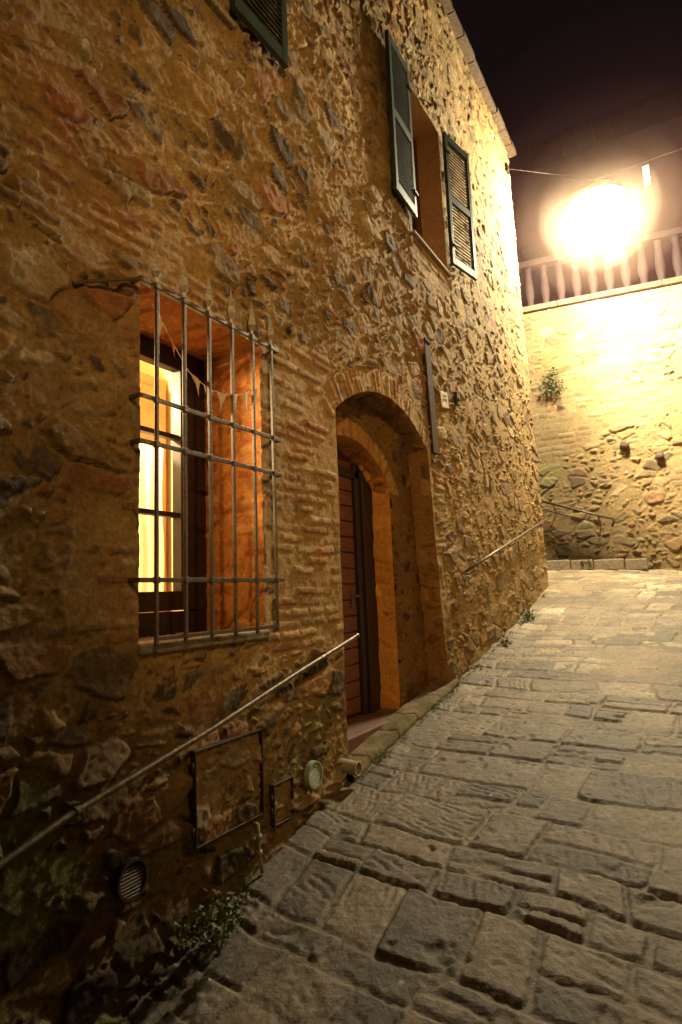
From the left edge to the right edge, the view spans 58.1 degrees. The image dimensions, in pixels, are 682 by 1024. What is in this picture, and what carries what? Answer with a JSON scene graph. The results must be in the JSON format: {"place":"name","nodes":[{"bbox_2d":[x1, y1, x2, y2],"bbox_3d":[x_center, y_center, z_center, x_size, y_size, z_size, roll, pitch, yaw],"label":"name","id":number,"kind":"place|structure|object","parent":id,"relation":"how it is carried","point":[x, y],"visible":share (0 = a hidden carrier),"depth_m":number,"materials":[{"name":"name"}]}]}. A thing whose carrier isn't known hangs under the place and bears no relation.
{"place":"outdoors","nodes":[
{"label":"outdoors","id":0,"kind":"place"},
{"bbox_2d":[139,443,163,591],"bbox_3d":[-1.235,0.040,3.441,0.047,0.930,0.660,-7,-9,30],"label":"window curtain","id":1,"kind":"object","parent":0,"point":[146,524],"depth_m":3.63,"materials":[{"name":"fabric"}]},
{"bbox_2d":[139,372,166,612],"bbox_3d":[-2.414,0.156,4.406,0.912,2.450,2.234,-28,-27,73],"label":"room wardrobe","id":2,"kind":"object","parent":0,"point":[146,405],"visible":0.12,"depth_m":4.73,"materials":[{"name":"wood"}]},
{"bbox_2d":[335,398,428,707],"bbox_3d":[0.295,0.513,5.221,0.040,3.144,2.350,-7,-9,30],"label":"door inner arch wall","id":3,"kind":"structure","parent":0,"point":[369,428],"depth_m":5.70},
{"bbox_2d":[121,569,681,1023],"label":"cobbled street","id":4,"kind":"structure","parent":0,"point":[497,839],"depth_m":3.04,"materials":[{"name":"stone"}]},
{"bbox_2d":[140,360,183,611],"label":"room walls","id":5,"kind":"structure","parent":4,"relation":"on","point":[148,369],"depth_m":4.86,"materials":[{"name":"beige paint"}]},
{"bbox_2d":[169,889,252,960],"bbox_3d":[-0.507,1.847,2.789,0.255,0.212,0.533,-7,-9,30],"label":"weed plant","id":6,"kind":"object","parent":4,"relation":"on","point":[223,919],"visible":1,"depth_m":2.71,"materials":[{"name":"green plant"}]},
{"bbox_2d":[250,820,263,873],"bbox_3d":[-0.445,1.752,3.221,0.080,0.260,0.038,-7,-9,30],"label":"water pipe","id":7,"kind":"object","parent":4,"relation":"on","point":[259,854],"visible":0.95,"depth_m":3.20,"materials":[{"name":"metal"}]},
{"bbox_2d":[0,0,548,1023],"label":"facade rubble wall","id":8,"kind":"structure","parent":4,"relation":"on","point":[200,140],"depth_m":3.22,"materials":[{"name":"stone"}]},
{"bbox_2d":[112,856,148,901],"bbox_3d":[-0.868,1.515,2.537,0.036,0.160,0.160,-7,-9,30],"label":"wall vent","id":9,"kind":"object","parent":8,"relation":"attached to","point":[130,878],"depth_m":2.52,"materials":[{"name":"metal"}]},
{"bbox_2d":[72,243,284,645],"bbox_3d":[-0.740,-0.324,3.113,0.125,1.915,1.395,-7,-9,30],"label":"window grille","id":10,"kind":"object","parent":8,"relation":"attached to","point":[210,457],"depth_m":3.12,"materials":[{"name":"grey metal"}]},
{"bbox_2d":[0,633,359,868],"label":"handrail","id":11,"kind":"object","parent":8,"relation":"attached to","point":[78,810],"visible":0.99,"depth_m":2.55,"materials":[{"name":"metal"}]},
{"bbox_2d":[138,284,264,643],"bbox_3d":[-0.894,-0.188,3.346,0.471,1.717,0.927,-7,-9,30],"label":"window reveal","id":12,"kind":"object","parent":8,"relation":"attached to","point":[170,311],"depth_m":3.70,"materials":[{"name":"orange paint"}]},
{"bbox_2d":[138,334,206,637],"bbox_3d":[-1.107,-0.168,3.470,0.095,1.720,0.940,-7,-9,30],"label":"window frame","id":13,"kind":"object","parent":12,"relation":"attached to","point":[171,620],"visible":0.42,"depth_m":3.69,"materials":[{"name":"brown wood"}]},
{"bbox_2d":[153,305,258,412],"bbox_3d":[-0.694,-0.764,3.321,0.039,0.434,0.832,-7,-9,30],"label":"flag bunting","id":14,"kind":"object","parent":12,"relation":"hanging from","point":[222,396],"visible":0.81,"depth_m":3.27,"materials":[{"name":"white fabric"}]},
{"bbox_2d":[136,630,269,655],"bbox_3d":[-0.829,0.676,3.219,0.435,0.050,0.950,-7,-9,30],"label":"window sill","id":15,"kind":"structure","parent":8,"relation":"attached to","point":[147,648],"depth_m":3.03,"materials":[{"name":"beige stone"}]},
{"bbox_2d":[204,0,233,28],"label":"side window sill","id":16,"kind":"structure","parent":8,"relation":"attached to","point":[217,9],"depth_m":3.71,"materials":[{"name":"stone"}]},
{"bbox_2d":[216,0,224,9],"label":"side window reveal","id":17,"kind":"object","parent":16,"relation":"on","point":[221,3],"visible":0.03,"depth_m":3.81,"materials":[{"name":"stone"}]},
{"bbox_2d":[230,0,288,68],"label":"side shutter leaf","id":18,"kind":"object","parent":17,"relation":"attached to","point":[257,28],"visible":1,"depth_m":4.08,"materials":[{"name":"green paint"}]},
{"bbox_2d":[188,728,264,849],"bbox_3d":[-0.571,1.377,3.102,0.054,0.440,0.537,-7,-9,30],"label":"utility hatch","id":19,"kind":"object","parent":8,"relation":"attached to","point":[226,783],"visible":1,"depth_m":3.08,"materials":[{"name":"metal"}]},
{"bbox_2d":[269,775,294,826],"bbox_3d":[-0.338,1.627,3.457,0.052,0.220,0.207,-7,-9,30],"label":"utility hatch","id":20,"kind":"object","parent":8,"relation":"attached to","point":[278,795],"visible":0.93,"depth_m":3.45,"materials":[{"name":"metal"}]},
{"bbox_2d":[304,760,322,788],"bbox_3d":[-0.167,1.597,3.736,0.036,0.160,0.160,-7,-9,30],"label":"wall vent","id":21,"kind":"object","parent":8,"relation":"attached to","point":[313,774],"depth_m":3.72,"materials":[{"name":"white plastic"}]},
{"bbox_2d":[339,758,361,776],"bbox_3d":[0.034,1.682,4.058,0.192,0.107,0.097,-7,-9,30],"label":"drain pipe","id":22,"kind":"object","parent":8,"relation":"attached to","point":[350,767],"visible":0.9,"depth_m":4.02,"materials":[{"name":"plastic"}]},
{"bbox_2d":[345,391,449,751],"bbox_3d":[0.433,0.599,5.218,0.238,3.161,2.015,-7,-9,30],"label":"door outer reveal","id":23,"kind":"object","parent":8,"relation":"attached to","point":[394,414],"depth_m":5.96,"materials":[{"name":"brown stone"}]},
{"bbox_2d":[422,337,438,453],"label":"beam","id":24,"kind":"structure","parent":8,"relation":"attached to","point":[429,398],"depth_m":6.14,"materials":[{"name":"metal"}]},
{"bbox_2d":[411,229,451,277],"bbox_3d":[0.863,-2.768,6.735,0.350,0.038,1.080,-7,-9,30],"label":"window sill","id":25,"kind":"structure","parent":8,"relation":"attached to","point":[428,250],"depth_m":6.59,"materials":[{"name":"stone"}]},
{"bbox_2d":[410,89,447,268],"bbox_3d":[0.812,-3.678,6.865,0.318,1.808,1.009,-7,-9,30],"label":"window reveal","id":26,"kind":"object","parent":25,"relation":"on","point":[425,134],"depth_m":7.29,"materials":[{"name":"stone"}]},
{"bbox_2d":[384,29,418,218],"bbox_3d":[0.604,-3.832,6.107,0.063,1.680,0.562,-7,-9,30],"label":"shutter left leaf","id":27,"kind":"object","parent":26,"relation":"attached to","point":[399,88],"visible":1,"depth_m":6.05,"materials":[{"name":"green paint"}]},
{"bbox_2d":[413,138,421,237],"bbox_3d":[0.677,-3.663,6.942,0.085,1.800,1.000,-7,-9,30],"label":"window frame","id":28,"kind":"object","parent":26,"relation":"attached to","point":[418,226],"visible":0.1,"depth_m":7.34,"materials":[{"name":"red wood"}]},
{"bbox_2d":[412,217,415,229],"bbox_3d":[0.660,-3.661,6.952,0.005,1.800,1.000,-7,-9,30],"label":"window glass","id":29,"kind":"object","parent":28,"relation":"attached to","point":[413,223],"depth_m":7.24,"materials":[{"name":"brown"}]},
{"bbox_2d":[442,131,477,280],"bbox_3d":[1.439,-3.690,7.421,0.060,1.680,0.580,-9,-10,41],"label":"window shutter","id":30,"kind":"object","parent":26,"relation":"attached to","point":[451,147],"visible":1,"depth_m":7.41,"materials":[{"name":"green paint"}]},
{"bbox_2d":[440,391,448,408],"bbox_3d":[1.083,-1.173,6.429,0.015,0.198,0.232,-7,-9,30],"label":"house number plaque","id":31,"kind":"object","parent":8,"relation":"attached to","point":[444,399],"visible":1,"depth_m":6.41,"materials":[{"name":"white ceramic"}]},
{"bbox_2d":[454,392,460,405],"bbox_3d":[1.298,-1.258,6.836,0.055,0.140,0.100,-7,-9,30],"label":"door bell","id":32,"kind":"object","parent":8,"relation":"attached to","point":[457,399],"depth_m":6.80,"materials":[{"name":"metal"}]},
{"bbox_2d":[438,0,516,157],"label":"eaves cornice","id":33,"kind":"structure","parent":8,"relation":"on","point":[464,45],"depth_m":9.09,"materials":[{"name":"stone"}]},
{"bbox_2d":[465,517,549,574],"bbox_3d":[2.328,0.369,8.300,0.146,0.987,4.347,-7,-9,30],"label":"handrail","id":34,"kind":"object","parent":8,"relation":"attached to","point":[498,550],"visible":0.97,"depth_m":7.55,"materials":[{"name":"metal"}]},
{"bbox_2d":[505,148,681,233],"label":"street lamp","id":35,"kind":"object","parent":8,"relation":"attached to","point":[594,207],"visible":1,"depth_m":10.53,"materials":[{"name":"glass"}]},
{"bbox_2d":[149,593,547,990],"bbox_3d":[1.201,1.613,5.993,0.107,1.489,7.881,-7,-9,30],"label":"moss and grass tufts","id":36,"kind":"object","parent":4,"relation":"on","point":[378,758],"visible":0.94,"depth_m":4.65,"materials":[{"name":"green plant"}]},
{"bbox_2d":[347,712,394,754],"bbox_3d":[0.298,1.954,5.149,0.400,0.470,2.300,-7,-9,30],"label":"doorstep","id":37,"kind":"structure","parent":4,"relation":"on","point":[361,729],"depth_m":4.80,"materials":[{"name":"stone"}]},
{"bbox_2d":[348,678,459,782],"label":"door threshold stones","id":38,"kind":"object","parent":4,"relation":"on","point":[408,715],"depth_m":4.89,"materials":[{"name":"beige stone"}]},
{"bbox_2d":[384,397,436,594],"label":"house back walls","id":39,"kind":"structure","parent":4,"relation":"on","point":[391,528],"depth_m":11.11,"materials":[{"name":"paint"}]},
{"bbox_2d":[336,435,399,708],"bbox_3d":[0.020,0.722,4.958,0.240,2.681,1.430,-7,-9,30],"label":"door inner reveal","id":40,"kind":"object","parent":39,"relation":"attached to","point":[357,453],"depth_m":5.54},
{"bbox_2d":[338,441,380,714],"bbox_3d":[-0.096,0.520,4.990,0.072,2.500,1.560,-7,-9,30],"label":"door frame","id":41,"kind":"object","parent":40,"relation":"attached to","point":[367,623],"visible":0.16,"depth_m":5.46,"materials":[{"name":"brown wood"}]},
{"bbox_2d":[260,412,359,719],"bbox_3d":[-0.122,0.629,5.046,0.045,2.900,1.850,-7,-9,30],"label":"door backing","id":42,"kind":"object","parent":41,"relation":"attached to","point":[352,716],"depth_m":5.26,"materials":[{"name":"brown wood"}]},
{"bbox_2d":[337,436,360,716],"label":"door planks","id":43,"kind":"object","parent":42,"relation":"attached to","point":[352,688],"depth_m":5.26,"materials":[{"name":"brown wood"}]},
{"bbox_2d":[350,588,359,607],"bbox_3d":[0.117,0.733,5.255,0.080,0.170,0.111,-7,-9,30],"label":"door handle","id":44,"kind":"object","parent":43,"relation":"attached to","point":[352,595],"visible":1,"depth_m":5.28,"materials":[{"name":"brown metal"}]},
{"bbox_2d":[499,608,534,645],"bbox_3d":[2.226,1.443,7.725,0.226,0.439,1.393,-7,-9,30],"label":"weed plant","id":45,"kind":"object","parent":4,"relation":"on","point":[506,641],"visible":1,"depth_m":8.09,"materials":[{"name":"green plant"}]},
{"bbox_2d":[581,558,591,567],"bbox_3d":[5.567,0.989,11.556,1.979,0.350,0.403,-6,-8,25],"label":"weed plant","id":46,"kind":"object","parent":4,"relation":"on","point":[586,563],"visible":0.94,"depth_m":11.89,"materials":[{"name":"green plant"}]},
{"bbox_2d":[546,558,647,570],"bbox_3d":[4.942,1.041,11.985,1.858,0.272,0.220,-5,-8,21],"label":"kerb ledge","id":47,"kind":"object","parent":4,"relation":"on","point":[617,564],"visible":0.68,"depth_m":11.84,"materials":[{"name":"stone"}]},
{"bbox_2d":[523,284,681,570],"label":"retaining wall","id":48,"kind":"structure","parent":4,"relation":"on","point":[616,362],"depth_m":12.40,"materials":[{"name":"stone"}]},
{"bbox_2d":[538,367,566,396],"bbox_3d":[4.389,-2.686,12.771,0.595,0.674,0.189,-7,-9,30],"label":"wall creeper","id":49,"kind":"object","parent":48,"relation":"attached to","point":[551,387],"depth_m":12.76,"materials":[{"name":"green plant"}]},
{"bbox_2d":[542,501,614,526],"bbox_3d":[4.765,0.046,12.310,1.314,0.650,0.373,-6,-8,25],"label":"handrail","id":50,"kind":"object","parent":48,"relation":"attached to","point":[587,512],"visible":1,"depth_m":12.16,"materials":[{"name":"metal"}]},
{"bbox_2d":[620,441,663,459],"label":"protruding stones","id":51,"kind":"object","parent":48,"relation":"attached to","point":[625,445],"visible":1,"depth_m":12.13,"materials":[{"name":"beige stone"}]},
{"bbox_2d":[451,0,681,147],"label":"sky","id":52,"kind":"structure","parent":0,"point":[548,67],"materials":[{"name":"black"}]},
{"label":"terrace floor","id":53,"kind":"structure","parent":0,"visible":0},
{"bbox_2d":[511,115,681,307],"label":"facade","id":54,"kind":"structure","parent":53,"relation":"on","point":[541,202],"depth_m":16.95,"materials":[{"name":"beige paint"}]},
{"bbox_2d":[521,241,556,301],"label":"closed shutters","id":55,"kind":"object","parent":54,"relation":"attached to","point":[540,251],"visible":0.41,"depth_m":17.72,"materials":[{"name":"paint"}]},
{"bbox_2d":[508,83,681,177],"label":"eaves","id":56,"kind":"object","parent":54,"relation":"attached to","point":[645,112],"visible":0.39,"depth_m":16.79,"materials":[{"name":"brown wood"}]},
{"bbox_2d":[638,158,653,188],"bbox_3d":[8.204,-9.091,16.512,0.320,0.730,0.100,-7,-9,30],"label":"lit window frame","id":57,"kind":"object","parent":54,"relation":"attached to","point":[650,171],"visible":0.95,"depth_m":16.49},
{"bbox_2d":[642,164,650,185],"bbox_3d":[8.213,-9.050,16.520,0.160,0.550,0.050,-7,-9,30],"label":"lit window","id":58,"kind":"structure","parent":57,"relation":"in","point":[646,174],"depth_m":16.50,"materials":[{"name":"glass"}]},
{"bbox_2d":[522,276,681,313],"bbox_3d":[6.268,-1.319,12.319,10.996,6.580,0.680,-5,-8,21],"label":"coping stones","id":59,"kind":"object","parent":53,"relation":"on","point":[668,282],"visible":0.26,"depth_m":12.67,"materials":[{"name":"beige stone"}]},
{"bbox_2d":[518,226,681,305],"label":"terrace balustrade","id":60,"kind":"object","parent":59,"relation":"on","point":[624,246],"visible":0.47,"depth_m":12.84,"materials":[{"name":"pale stone"}]}
]}

